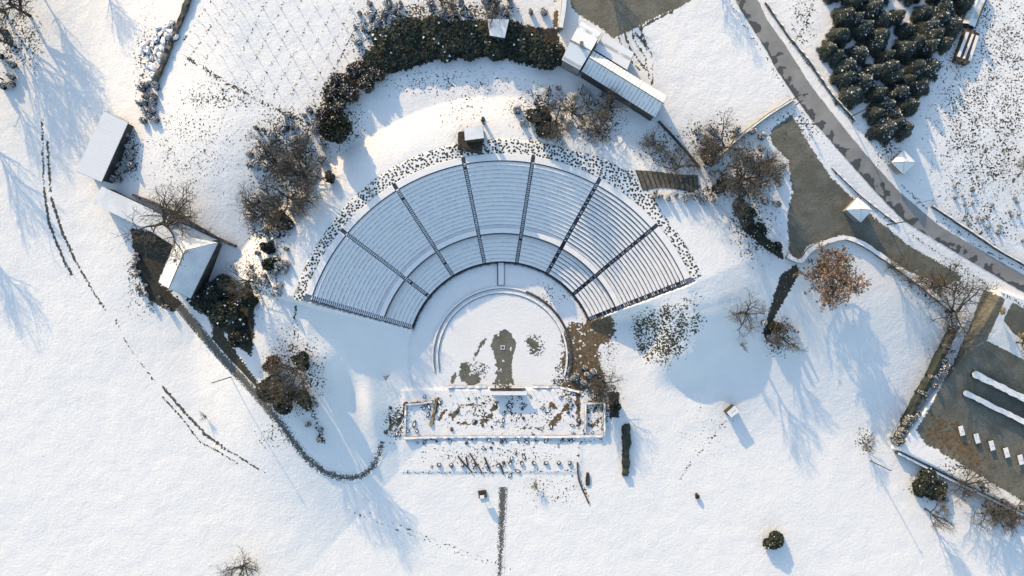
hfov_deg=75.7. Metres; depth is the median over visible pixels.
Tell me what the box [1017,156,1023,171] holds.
bare tree
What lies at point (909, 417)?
snowy bush
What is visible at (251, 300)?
evergreen tree
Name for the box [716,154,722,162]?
snowy bush
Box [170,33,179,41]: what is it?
boulder
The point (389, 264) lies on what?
roman theatre
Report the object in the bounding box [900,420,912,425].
snowy bush
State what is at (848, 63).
conifer
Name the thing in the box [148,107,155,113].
snowy bush
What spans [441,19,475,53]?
evergreen tree
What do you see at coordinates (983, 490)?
snowy bush
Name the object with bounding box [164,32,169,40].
boulder
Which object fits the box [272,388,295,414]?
evergreen tree
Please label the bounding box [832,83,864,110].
conifer
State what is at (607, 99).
bare tree
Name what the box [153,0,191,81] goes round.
stone wall
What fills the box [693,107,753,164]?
bare tree
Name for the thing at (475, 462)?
fallen beam
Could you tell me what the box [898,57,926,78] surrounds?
conifer
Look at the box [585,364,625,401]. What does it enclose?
bare tree
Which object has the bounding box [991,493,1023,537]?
bare tree
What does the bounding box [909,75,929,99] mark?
conifer
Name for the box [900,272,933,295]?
bare tree
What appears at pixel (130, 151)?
snowy bush
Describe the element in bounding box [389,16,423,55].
evergreen tree
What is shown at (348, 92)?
brown bush
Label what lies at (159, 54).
boulder
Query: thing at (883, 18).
conifer
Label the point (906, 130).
conifer
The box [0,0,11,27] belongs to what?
bare tree
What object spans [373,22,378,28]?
snowy bush
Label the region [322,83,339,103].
brown bush
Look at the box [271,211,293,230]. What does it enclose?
evergreen tree
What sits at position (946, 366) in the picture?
snowy bush
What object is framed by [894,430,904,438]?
snowy bush
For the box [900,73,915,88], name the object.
conifer
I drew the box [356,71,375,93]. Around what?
brown bush
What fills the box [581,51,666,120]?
long barn
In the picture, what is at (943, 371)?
snowy bush
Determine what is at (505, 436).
stage wall
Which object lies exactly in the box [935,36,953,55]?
conifer
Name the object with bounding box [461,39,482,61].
evergreen tree
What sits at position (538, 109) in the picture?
evergreen tree
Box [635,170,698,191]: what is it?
stepped ramp
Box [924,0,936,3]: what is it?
conifer
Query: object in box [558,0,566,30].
brick wall
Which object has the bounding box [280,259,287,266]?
snowy bush
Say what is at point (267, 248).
evergreen tree
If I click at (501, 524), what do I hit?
gravel path
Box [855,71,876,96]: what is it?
conifer
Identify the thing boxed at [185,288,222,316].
evergreen tree
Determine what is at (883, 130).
conifer
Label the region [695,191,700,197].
snowy bush
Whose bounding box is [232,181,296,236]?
bare tree
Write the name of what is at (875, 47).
conifer
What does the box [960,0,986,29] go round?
timber stack
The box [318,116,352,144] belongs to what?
bush
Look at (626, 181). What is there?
paving
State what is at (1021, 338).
bare tree
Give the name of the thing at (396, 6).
snowy bush
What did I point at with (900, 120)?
conifer
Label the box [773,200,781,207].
snowy bush
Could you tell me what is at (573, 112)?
bare tree
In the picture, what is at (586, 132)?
snowy bush
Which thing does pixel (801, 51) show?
roadside wall
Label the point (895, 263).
bare tree
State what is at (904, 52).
conifer
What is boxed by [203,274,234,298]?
evergreen tree
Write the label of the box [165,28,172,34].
boulder
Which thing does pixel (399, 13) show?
snowy bush
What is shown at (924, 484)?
evergreen tree
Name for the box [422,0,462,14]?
bare tree
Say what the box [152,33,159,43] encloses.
boulder
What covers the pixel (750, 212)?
evergreen tree
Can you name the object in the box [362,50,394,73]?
evergreen tree
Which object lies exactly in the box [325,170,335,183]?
evergreen tree
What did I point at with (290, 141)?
snowy bush
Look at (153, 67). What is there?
boulder
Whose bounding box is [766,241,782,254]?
evergreen tree
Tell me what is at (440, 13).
snowy bush
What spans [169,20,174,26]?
boulder
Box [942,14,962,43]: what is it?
conifer
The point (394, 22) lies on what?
evergreen tree
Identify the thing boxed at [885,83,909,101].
conifer
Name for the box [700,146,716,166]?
brown bush
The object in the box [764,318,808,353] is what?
bare tree
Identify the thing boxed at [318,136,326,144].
snowy bush
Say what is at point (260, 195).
snowy bush
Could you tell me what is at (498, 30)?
garden shed
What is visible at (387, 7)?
snowy bush
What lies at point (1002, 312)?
bare tree
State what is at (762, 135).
snowy bush
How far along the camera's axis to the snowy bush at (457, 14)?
164.00 m
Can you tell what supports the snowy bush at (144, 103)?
on the ground at (118, 456)
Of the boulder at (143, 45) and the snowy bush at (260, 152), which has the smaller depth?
the snowy bush at (260, 152)
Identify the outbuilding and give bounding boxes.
[93,186,215,244]
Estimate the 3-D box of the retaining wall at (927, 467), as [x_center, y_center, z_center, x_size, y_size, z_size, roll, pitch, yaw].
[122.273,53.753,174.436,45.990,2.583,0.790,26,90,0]
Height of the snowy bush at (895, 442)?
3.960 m
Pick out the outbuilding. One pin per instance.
(113, 201)
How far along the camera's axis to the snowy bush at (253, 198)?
166.31 m
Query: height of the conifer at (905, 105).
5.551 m
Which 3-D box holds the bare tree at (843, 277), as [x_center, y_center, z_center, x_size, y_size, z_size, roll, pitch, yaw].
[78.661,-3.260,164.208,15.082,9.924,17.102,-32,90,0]
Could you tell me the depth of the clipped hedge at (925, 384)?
171.37 m
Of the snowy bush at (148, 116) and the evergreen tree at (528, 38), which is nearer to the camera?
the evergreen tree at (528, 38)
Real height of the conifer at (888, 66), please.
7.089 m
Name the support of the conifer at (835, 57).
on the ground at (118, 456)
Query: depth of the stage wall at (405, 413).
173.75 m
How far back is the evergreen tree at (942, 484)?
172.75 m
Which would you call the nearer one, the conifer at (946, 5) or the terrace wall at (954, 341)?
the conifer at (946, 5)
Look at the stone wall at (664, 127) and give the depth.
164.76 m
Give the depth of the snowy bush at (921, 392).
171.30 m
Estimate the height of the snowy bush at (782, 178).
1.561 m
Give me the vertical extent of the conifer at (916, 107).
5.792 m
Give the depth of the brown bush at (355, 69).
162.64 m
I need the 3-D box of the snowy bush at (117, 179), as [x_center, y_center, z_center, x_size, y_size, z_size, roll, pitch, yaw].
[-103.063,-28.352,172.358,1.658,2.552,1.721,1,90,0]
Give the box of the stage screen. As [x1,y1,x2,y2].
[488,386,526,394]
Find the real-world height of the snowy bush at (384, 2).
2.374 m
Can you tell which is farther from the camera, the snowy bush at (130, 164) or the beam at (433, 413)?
the beam at (433, 413)
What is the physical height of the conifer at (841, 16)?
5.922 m
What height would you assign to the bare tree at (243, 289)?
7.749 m
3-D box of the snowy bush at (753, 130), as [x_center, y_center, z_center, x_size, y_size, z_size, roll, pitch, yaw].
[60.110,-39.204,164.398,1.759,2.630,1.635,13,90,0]
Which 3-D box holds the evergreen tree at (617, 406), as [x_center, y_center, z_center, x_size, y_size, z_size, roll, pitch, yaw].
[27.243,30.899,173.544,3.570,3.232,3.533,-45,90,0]
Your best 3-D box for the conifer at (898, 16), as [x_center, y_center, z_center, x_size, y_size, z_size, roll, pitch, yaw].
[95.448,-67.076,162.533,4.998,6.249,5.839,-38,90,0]
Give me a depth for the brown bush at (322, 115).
162.70 m
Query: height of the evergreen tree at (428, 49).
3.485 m
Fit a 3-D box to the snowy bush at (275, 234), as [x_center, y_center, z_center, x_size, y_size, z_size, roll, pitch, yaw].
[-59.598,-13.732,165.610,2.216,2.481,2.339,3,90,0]
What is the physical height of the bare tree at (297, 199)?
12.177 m
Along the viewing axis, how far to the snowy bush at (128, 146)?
170.29 m
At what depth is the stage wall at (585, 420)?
174.12 m
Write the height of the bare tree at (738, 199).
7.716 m
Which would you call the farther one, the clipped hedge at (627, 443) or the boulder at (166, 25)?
the clipped hedge at (627, 443)
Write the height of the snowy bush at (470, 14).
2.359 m
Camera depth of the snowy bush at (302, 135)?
164.53 m
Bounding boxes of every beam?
[429,398,437,425]
[469,453,481,472]
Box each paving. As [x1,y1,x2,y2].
[293,139,701,301]
[598,169,640,202]
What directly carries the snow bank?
on the ground at (118, 456)
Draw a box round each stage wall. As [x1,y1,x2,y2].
[404,406,406,434]
[404,434,602,439]
[405,400,432,405]
[448,385,485,388]
[532,385,579,392]
[584,403,586,432]
[603,402,605,435]
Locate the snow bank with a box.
[831,167,897,222]
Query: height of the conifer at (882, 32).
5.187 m
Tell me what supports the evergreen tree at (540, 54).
on the ground at (118, 456)
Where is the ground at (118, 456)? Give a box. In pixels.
[0,0,1023,575]
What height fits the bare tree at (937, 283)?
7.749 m
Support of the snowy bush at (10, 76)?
on the ground at (118, 456)
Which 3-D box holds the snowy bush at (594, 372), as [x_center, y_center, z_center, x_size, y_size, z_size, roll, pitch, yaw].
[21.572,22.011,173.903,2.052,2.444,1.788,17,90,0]
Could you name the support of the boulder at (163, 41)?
on the ground at (118, 456)
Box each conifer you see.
[816,39,837,62]
[822,0,842,4]
[823,48,844,68]
[825,26,847,46]
[829,68,857,89]
[830,5,854,28]
[830,27,851,48]
[831,56,857,77]
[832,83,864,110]
[840,0,862,11]
[844,12,864,29]
[844,42,869,66]
[849,19,873,43]
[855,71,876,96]
[857,0,883,19]
[860,63,882,79]
[862,104,884,125]
[863,38,885,56]
[864,85,887,103]
[866,26,889,46]
[866,118,896,147]
[868,10,892,29]
[869,96,895,113]
[871,49,895,63]
[876,59,898,81]
[880,69,903,87]
[882,106,901,118]
[883,0,888,6]
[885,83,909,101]
[888,115,906,140]
[889,9,906,27]
[890,39,916,64]
[893,21,915,39]
[893,121,913,142]
[895,94,916,117]
[898,0,920,6]
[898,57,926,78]
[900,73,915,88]
[904,32,926,56]
[907,99,920,115]
[909,5,932,23]
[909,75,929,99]
[914,17,939,33]
[917,27,945,54]
[918,39,939,58]
[919,55,941,82]
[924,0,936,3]
[927,0,953,14]
[927,8,950,27]
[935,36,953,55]
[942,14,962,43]
[953,0,974,15]
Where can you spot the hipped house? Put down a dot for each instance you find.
(189, 276)
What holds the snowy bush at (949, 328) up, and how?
on the ground at (118, 456)
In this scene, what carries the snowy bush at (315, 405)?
on the ground at (118, 456)
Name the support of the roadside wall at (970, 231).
on the ground at (118, 456)
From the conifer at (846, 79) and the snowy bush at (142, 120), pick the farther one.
the snowy bush at (142, 120)
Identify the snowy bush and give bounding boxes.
[0,83,7,89]
[5,60,17,68]
[5,72,15,79]
[5,80,15,88]
[109,175,116,181]
[114,176,122,182]
[118,168,126,172]
[124,144,133,148]
[127,148,134,154]
[127,162,135,167]
[137,85,145,92]
[138,117,147,123]
[141,100,147,106]
[142,107,149,113]
[145,113,153,119]
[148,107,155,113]
[151,81,159,86]
[151,116,158,123]
[243,210,253,220]
[245,151,252,157]
[249,195,259,202]
[251,158,260,167]
[255,148,264,156]
[257,277,262,283]
[258,192,267,199]
[259,160,269,168]
[262,279,268,286]
[267,130,276,139]
[270,229,278,237]
[273,254,279,261]
[274,261,283,268]
[276,282,282,288]
[277,123,286,132]
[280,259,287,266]
[283,117,291,126]
[286,136,295,144]
[288,206,299,214]
[295,162,304,170]
[299,131,306,139]
[305,106,312,113]
[310,125,316,133]
[311,402,318,407]
[316,153,326,162]
[317,427,323,433]
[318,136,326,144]
[354,37,361,45]
[366,0,372,6]
[367,10,374,18]
[368,24,375,32]
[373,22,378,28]
[375,17,381,23]
[381,8,387,16]
[382,0,391,5]
[385,3,391,9]
[389,15,395,21]
[392,2,401,11]
[397,10,402,16]
[426,0,433,6]
[436,9,444,17]
[455,9,459,17]
[468,11,473,18]
[504,9,509,16]
[507,1,513,8]
[513,104,520,113]
[540,7,547,15]
[542,96,548,103]
[543,88,550,95]
[565,119,573,126]
[578,84,585,94]
[584,95,592,102]
[584,126,592,135]
[590,368,596,374]
[602,121,611,129]
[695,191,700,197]
[706,123,712,131]
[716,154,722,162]
[732,125,740,133]
[749,127,756,134]
[753,153,760,162]
[758,131,766,139]
[761,197,770,205]
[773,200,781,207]
[775,174,784,181]
[891,437,901,445]
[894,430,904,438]
[897,427,907,432]
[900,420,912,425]
[902,413,915,419]
[914,389,926,394]
[930,381,938,388]
[933,373,940,379]
[937,368,947,374]
[940,342,952,347]
[940,363,949,369]
[947,324,959,331]
[947,348,956,354]
[980,486,989,492]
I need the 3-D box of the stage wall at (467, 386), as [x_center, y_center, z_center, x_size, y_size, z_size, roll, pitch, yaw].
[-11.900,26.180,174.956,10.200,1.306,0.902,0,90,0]
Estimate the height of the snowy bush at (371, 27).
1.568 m
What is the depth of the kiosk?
171.59 m
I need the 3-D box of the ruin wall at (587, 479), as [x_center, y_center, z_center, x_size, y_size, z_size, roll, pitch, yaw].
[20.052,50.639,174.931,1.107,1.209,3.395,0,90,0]
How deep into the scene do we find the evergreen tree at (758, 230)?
165.44 m
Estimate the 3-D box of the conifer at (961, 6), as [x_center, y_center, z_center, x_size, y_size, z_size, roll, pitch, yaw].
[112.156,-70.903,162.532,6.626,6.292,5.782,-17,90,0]
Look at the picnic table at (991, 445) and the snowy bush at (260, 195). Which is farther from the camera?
the picnic table at (991, 445)
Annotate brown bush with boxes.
[315,107,330,124]
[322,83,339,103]
[324,96,345,117]
[329,72,351,87]
[337,82,359,103]
[345,60,366,80]
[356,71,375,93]
[367,66,384,82]
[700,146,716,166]
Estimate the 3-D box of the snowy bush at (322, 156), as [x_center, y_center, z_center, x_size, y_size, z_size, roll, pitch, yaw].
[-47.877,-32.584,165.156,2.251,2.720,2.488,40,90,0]
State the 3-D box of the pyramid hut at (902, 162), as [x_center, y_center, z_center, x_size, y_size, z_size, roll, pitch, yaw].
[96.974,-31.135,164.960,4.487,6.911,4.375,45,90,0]
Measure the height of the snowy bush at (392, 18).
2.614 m
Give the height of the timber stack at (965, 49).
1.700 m
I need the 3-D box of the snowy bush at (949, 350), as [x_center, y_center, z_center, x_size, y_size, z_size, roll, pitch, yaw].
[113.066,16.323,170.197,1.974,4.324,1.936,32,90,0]
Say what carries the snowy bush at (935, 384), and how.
on the ground at (118, 456)
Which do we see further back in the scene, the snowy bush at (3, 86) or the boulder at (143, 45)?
the snowy bush at (3, 86)
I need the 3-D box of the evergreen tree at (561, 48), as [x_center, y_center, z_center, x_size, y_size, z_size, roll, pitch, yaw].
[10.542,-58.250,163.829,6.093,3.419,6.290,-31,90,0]
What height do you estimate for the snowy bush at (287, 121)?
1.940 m
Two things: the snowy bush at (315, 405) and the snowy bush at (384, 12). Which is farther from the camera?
the snowy bush at (315, 405)
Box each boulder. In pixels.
[140,40,149,51]
[142,77,153,83]
[143,46,151,54]
[149,63,158,71]
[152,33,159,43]
[153,44,159,54]
[157,51,162,58]
[158,44,164,52]
[160,37,166,45]
[164,23,170,28]
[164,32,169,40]
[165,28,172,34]
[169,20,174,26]
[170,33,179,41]
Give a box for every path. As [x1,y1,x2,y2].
[176,303,386,482]
[496,487,507,575]
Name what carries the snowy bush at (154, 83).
on the ground at (118, 456)
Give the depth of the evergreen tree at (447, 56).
163.12 m
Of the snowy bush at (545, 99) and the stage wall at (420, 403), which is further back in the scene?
the stage wall at (420, 403)
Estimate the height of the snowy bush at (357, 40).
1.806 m
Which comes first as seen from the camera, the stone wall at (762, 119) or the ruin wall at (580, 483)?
the stone wall at (762, 119)
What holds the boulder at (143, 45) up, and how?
on the ground at (118, 456)
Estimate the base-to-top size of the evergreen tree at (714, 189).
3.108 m
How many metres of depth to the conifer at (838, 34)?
162.74 m
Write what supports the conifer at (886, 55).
on the ground at (118, 456)
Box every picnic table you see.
[958,426,964,435]
[972,433,980,443]
[988,440,995,450]
[1001,447,1009,457]
[1015,454,1023,464]
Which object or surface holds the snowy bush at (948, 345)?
on the ground at (118, 456)
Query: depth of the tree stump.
160.62 m
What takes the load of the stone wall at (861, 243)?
on the ground at (118, 456)
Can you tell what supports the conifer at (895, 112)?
on the ground at (118, 456)
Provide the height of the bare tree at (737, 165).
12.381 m
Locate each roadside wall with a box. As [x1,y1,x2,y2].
[764,1,856,121]
[931,205,1023,265]
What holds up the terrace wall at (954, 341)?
on the ground at (118, 456)
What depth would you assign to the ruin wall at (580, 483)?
174.46 m
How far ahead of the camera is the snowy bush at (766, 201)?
164.92 m
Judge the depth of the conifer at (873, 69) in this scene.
161.95 m
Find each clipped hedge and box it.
[621,424,631,475]
[891,327,959,443]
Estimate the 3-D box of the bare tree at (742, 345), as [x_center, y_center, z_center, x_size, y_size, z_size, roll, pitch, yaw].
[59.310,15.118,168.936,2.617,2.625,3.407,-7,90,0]
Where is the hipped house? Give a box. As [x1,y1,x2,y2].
[159,235,221,298]
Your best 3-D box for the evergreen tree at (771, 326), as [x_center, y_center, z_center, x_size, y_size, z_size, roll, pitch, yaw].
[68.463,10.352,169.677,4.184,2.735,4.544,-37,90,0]
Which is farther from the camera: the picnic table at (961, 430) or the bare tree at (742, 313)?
the picnic table at (961, 430)
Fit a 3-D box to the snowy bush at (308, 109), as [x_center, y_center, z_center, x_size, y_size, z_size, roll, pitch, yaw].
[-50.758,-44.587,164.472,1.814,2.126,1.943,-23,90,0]
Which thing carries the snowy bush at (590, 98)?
on the ground at (118, 456)
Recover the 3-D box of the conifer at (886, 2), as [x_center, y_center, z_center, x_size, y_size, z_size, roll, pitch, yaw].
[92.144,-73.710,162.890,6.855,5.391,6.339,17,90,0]
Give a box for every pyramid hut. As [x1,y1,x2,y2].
[843,197,871,222]
[887,150,915,174]
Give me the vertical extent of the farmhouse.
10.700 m
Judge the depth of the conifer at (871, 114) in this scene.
163.29 m
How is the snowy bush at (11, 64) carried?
on the ground at (118, 456)
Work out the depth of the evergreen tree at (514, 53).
163.26 m
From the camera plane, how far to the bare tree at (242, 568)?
170.67 m
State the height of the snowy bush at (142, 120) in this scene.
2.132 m
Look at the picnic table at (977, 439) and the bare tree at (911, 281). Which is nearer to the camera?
the bare tree at (911, 281)
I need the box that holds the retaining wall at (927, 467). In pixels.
[894,451,1023,516]
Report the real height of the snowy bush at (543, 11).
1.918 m
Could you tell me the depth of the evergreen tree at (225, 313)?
167.65 m
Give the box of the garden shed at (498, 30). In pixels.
[487,19,508,39]
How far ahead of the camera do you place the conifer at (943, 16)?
162.51 m
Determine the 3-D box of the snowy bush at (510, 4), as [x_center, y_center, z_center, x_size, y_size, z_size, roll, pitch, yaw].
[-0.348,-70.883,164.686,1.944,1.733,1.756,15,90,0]
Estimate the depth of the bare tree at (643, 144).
161.94 m
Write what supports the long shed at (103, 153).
on the ground at (118, 456)
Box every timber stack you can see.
[951,29,978,65]
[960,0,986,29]
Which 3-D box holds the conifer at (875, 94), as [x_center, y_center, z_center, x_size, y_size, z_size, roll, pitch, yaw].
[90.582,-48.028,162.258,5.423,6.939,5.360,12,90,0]
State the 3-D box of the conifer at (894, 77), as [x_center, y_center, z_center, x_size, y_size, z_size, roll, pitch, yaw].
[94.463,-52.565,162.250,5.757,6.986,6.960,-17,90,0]
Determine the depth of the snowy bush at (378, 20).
164.23 m
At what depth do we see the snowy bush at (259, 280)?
165.19 m
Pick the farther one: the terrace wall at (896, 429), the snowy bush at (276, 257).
the terrace wall at (896, 429)
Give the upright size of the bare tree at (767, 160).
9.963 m
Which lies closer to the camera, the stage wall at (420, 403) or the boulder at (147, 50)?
the boulder at (147, 50)
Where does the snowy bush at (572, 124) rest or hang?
on the ground at (118, 456)
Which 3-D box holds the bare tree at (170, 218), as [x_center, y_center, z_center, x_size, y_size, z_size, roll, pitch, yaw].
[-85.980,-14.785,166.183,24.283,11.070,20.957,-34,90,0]
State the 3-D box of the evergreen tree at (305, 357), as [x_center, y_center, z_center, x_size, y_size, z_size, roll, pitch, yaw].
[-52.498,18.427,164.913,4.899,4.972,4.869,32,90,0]
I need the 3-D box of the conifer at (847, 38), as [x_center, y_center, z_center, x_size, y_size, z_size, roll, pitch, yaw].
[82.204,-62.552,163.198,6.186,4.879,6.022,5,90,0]
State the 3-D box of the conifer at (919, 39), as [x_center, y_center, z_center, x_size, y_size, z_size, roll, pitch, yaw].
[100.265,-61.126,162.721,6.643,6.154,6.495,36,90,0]
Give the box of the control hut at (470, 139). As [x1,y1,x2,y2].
[458,126,484,155]
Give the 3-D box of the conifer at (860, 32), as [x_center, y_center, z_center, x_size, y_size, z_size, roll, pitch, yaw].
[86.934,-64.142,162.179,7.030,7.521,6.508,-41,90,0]
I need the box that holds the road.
[735,0,1023,292]
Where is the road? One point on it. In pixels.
(823, 118)
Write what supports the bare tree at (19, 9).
on the ground at (118, 456)
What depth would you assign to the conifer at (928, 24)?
162.73 m
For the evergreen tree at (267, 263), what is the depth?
163.10 m
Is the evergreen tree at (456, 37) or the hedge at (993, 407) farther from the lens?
the hedge at (993, 407)
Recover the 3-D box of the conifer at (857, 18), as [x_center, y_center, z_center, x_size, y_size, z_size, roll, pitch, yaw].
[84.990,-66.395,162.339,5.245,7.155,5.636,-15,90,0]
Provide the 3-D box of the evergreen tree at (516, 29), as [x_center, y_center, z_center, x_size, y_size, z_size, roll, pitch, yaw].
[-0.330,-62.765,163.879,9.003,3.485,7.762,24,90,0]
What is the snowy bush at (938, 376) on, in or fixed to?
on the ground at (118, 456)
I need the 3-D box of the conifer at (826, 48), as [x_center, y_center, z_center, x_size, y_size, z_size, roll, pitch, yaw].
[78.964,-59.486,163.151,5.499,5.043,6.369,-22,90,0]
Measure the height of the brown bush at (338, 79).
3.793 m
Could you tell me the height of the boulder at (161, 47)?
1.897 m
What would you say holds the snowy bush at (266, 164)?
on the ground at (118, 456)
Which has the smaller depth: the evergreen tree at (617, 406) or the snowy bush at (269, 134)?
the snowy bush at (269, 134)
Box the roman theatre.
[306,154,690,377]
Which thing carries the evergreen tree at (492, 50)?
on the ground at (118, 456)
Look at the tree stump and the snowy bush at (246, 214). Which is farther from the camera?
the snowy bush at (246, 214)
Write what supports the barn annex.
on the ground at (118, 456)
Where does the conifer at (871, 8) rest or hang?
on the ground at (118, 456)
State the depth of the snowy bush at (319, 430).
169.63 m
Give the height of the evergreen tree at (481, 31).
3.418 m
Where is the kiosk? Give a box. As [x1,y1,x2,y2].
[724,404,739,417]
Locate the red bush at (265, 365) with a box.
[261,355,281,376]
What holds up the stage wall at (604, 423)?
on the ground at (118, 456)
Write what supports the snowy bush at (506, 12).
on the ground at (118, 456)
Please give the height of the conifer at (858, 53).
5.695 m
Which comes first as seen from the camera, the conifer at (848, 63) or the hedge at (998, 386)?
the conifer at (848, 63)
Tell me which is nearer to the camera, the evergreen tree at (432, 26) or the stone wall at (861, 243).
the evergreen tree at (432, 26)
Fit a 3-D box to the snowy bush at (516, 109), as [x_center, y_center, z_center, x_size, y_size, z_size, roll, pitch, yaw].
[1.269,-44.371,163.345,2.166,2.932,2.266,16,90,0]
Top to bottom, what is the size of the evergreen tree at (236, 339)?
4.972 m
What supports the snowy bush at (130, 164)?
on the ground at (118, 456)
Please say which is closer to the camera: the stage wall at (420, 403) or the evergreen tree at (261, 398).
the evergreen tree at (261, 398)
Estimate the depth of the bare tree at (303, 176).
158.75 m
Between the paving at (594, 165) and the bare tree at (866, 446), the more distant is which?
the bare tree at (866, 446)
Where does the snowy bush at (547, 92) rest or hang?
on the ground at (118, 456)
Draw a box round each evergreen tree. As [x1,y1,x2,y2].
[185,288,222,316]
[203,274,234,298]
[207,299,246,330]
[227,330,249,347]
[234,291,258,308]
[256,375,281,403]
[259,242,274,254]
[261,257,275,270]
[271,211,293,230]
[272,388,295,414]
[293,350,309,371]
[294,389,311,409]
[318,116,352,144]
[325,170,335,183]
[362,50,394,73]
[371,26,403,60]
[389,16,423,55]
[390,19,401,31]
[392,42,421,69]
[415,35,437,59]
[418,15,447,54]
[437,27,455,63]
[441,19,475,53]
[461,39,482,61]
[467,19,491,46]
[481,38,506,61]
[492,18,527,45]
[504,38,529,61]
[510,31,543,59]
[524,105,551,123]
[528,38,562,69]
[535,119,556,139]
[549,43,564,64]
[610,397,621,411]
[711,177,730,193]
[739,206,756,221]
[748,223,766,237]
[762,530,783,549]
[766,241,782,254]
[768,321,786,335]
[912,467,937,497]
[927,480,947,501]
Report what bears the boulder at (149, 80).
on the ground at (118, 456)
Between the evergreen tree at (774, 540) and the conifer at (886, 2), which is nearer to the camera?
the conifer at (886, 2)
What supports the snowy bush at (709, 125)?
on the ground at (118, 456)
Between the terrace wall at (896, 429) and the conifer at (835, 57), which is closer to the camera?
the conifer at (835, 57)
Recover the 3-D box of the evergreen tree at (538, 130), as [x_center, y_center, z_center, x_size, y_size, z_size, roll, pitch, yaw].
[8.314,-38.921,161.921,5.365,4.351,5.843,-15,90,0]
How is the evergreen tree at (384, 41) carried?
on the ground at (118, 456)
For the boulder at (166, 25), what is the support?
on the ground at (118, 456)
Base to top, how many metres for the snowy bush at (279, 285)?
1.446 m
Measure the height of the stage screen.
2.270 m
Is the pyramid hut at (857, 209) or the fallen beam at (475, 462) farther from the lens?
the fallen beam at (475, 462)
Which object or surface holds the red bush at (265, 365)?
on the ground at (118, 456)
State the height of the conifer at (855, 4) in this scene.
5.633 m
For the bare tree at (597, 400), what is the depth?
169.31 m
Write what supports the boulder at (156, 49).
on the ground at (118, 456)
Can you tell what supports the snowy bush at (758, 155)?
on the ground at (118, 456)
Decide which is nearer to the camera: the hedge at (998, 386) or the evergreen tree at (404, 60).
the evergreen tree at (404, 60)
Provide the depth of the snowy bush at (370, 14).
164.22 m
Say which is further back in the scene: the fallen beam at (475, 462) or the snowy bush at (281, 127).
the fallen beam at (475, 462)
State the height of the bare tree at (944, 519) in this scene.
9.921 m
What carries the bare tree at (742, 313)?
on the ground at (118, 456)
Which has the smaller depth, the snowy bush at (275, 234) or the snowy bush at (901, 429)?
the snowy bush at (275, 234)
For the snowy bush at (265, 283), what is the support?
on the ground at (118, 456)
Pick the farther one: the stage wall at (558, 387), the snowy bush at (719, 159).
the stage wall at (558, 387)
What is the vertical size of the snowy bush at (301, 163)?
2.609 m
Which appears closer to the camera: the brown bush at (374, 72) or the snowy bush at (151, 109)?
the brown bush at (374, 72)
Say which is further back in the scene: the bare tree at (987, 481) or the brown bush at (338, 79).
the bare tree at (987, 481)
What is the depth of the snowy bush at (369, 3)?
164.16 m
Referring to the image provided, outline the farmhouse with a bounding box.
[561,21,600,75]
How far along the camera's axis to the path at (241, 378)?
172.77 m
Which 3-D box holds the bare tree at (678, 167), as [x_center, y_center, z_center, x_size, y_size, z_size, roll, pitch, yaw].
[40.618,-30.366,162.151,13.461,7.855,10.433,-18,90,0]
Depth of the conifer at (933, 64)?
162.97 m
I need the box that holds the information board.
[478,490,486,498]
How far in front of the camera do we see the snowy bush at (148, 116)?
169.13 m
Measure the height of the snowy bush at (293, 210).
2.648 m
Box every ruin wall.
[577,462,588,503]
[585,472,589,485]
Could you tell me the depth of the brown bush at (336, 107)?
162.79 m
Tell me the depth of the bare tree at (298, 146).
160.07 m
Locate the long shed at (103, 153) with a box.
[76,111,132,182]
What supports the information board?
on the ground at (118, 456)
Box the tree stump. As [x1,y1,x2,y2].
[480,116,486,123]
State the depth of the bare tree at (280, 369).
159.26 m
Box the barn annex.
[594,34,633,69]
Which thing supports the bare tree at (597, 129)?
on the ground at (118, 456)
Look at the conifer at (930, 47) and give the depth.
162.25 m
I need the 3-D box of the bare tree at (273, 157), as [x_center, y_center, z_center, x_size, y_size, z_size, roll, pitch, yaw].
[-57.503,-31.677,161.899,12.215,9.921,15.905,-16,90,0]
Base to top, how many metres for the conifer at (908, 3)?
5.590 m
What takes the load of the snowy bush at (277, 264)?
on the ground at (118, 456)
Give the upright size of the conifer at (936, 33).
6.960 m
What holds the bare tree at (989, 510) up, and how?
on the ground at (118, 456)
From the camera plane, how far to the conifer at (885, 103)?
162.17 m
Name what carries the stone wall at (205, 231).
on the ground at (118, 456)
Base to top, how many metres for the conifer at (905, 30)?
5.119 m
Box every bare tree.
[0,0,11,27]
[0,0,36,32]
[0,20,16,47]
[112,181,201,267]
[208,546,260,575]
[220,262,262,302]
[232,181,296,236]
[243,130,298,189]
[251,365,313,415]
[256,175,324,233]
[262,146,337,211]
[263,351,309,393]
[268,121,317,167]
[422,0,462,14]
[484,0,502,28]
[526,95,573,149]
[548,86,595,129]
[576,102,620,146]
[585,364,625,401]
[587,381,614,414]
[591,87,630,124]
[639,125,672,154]
[653,141,705,184]
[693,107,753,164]
[707,133,782,205]
[723,174,763,225]
[723,287,770,340]
[734,141,796,193]
[739,341,749,351]
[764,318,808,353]
[793,241,871,312]
[861,432,875,455]
[883,255,917,279]
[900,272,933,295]
[919,257,971,299]
[924,495,957,536]
[925,269,1002,359]
[940,462,1003,508]
[970,487,1023,538]
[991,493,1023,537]
[999,306,1006,314]
[1015,331,1023,360]
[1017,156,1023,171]
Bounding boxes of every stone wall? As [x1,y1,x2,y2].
[132,194,236,247]
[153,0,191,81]
[658,120,699,165]
[703,99,793,168]
[785,236,954,309]
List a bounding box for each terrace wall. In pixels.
[889,379,935,438]
[945,313,969,357]

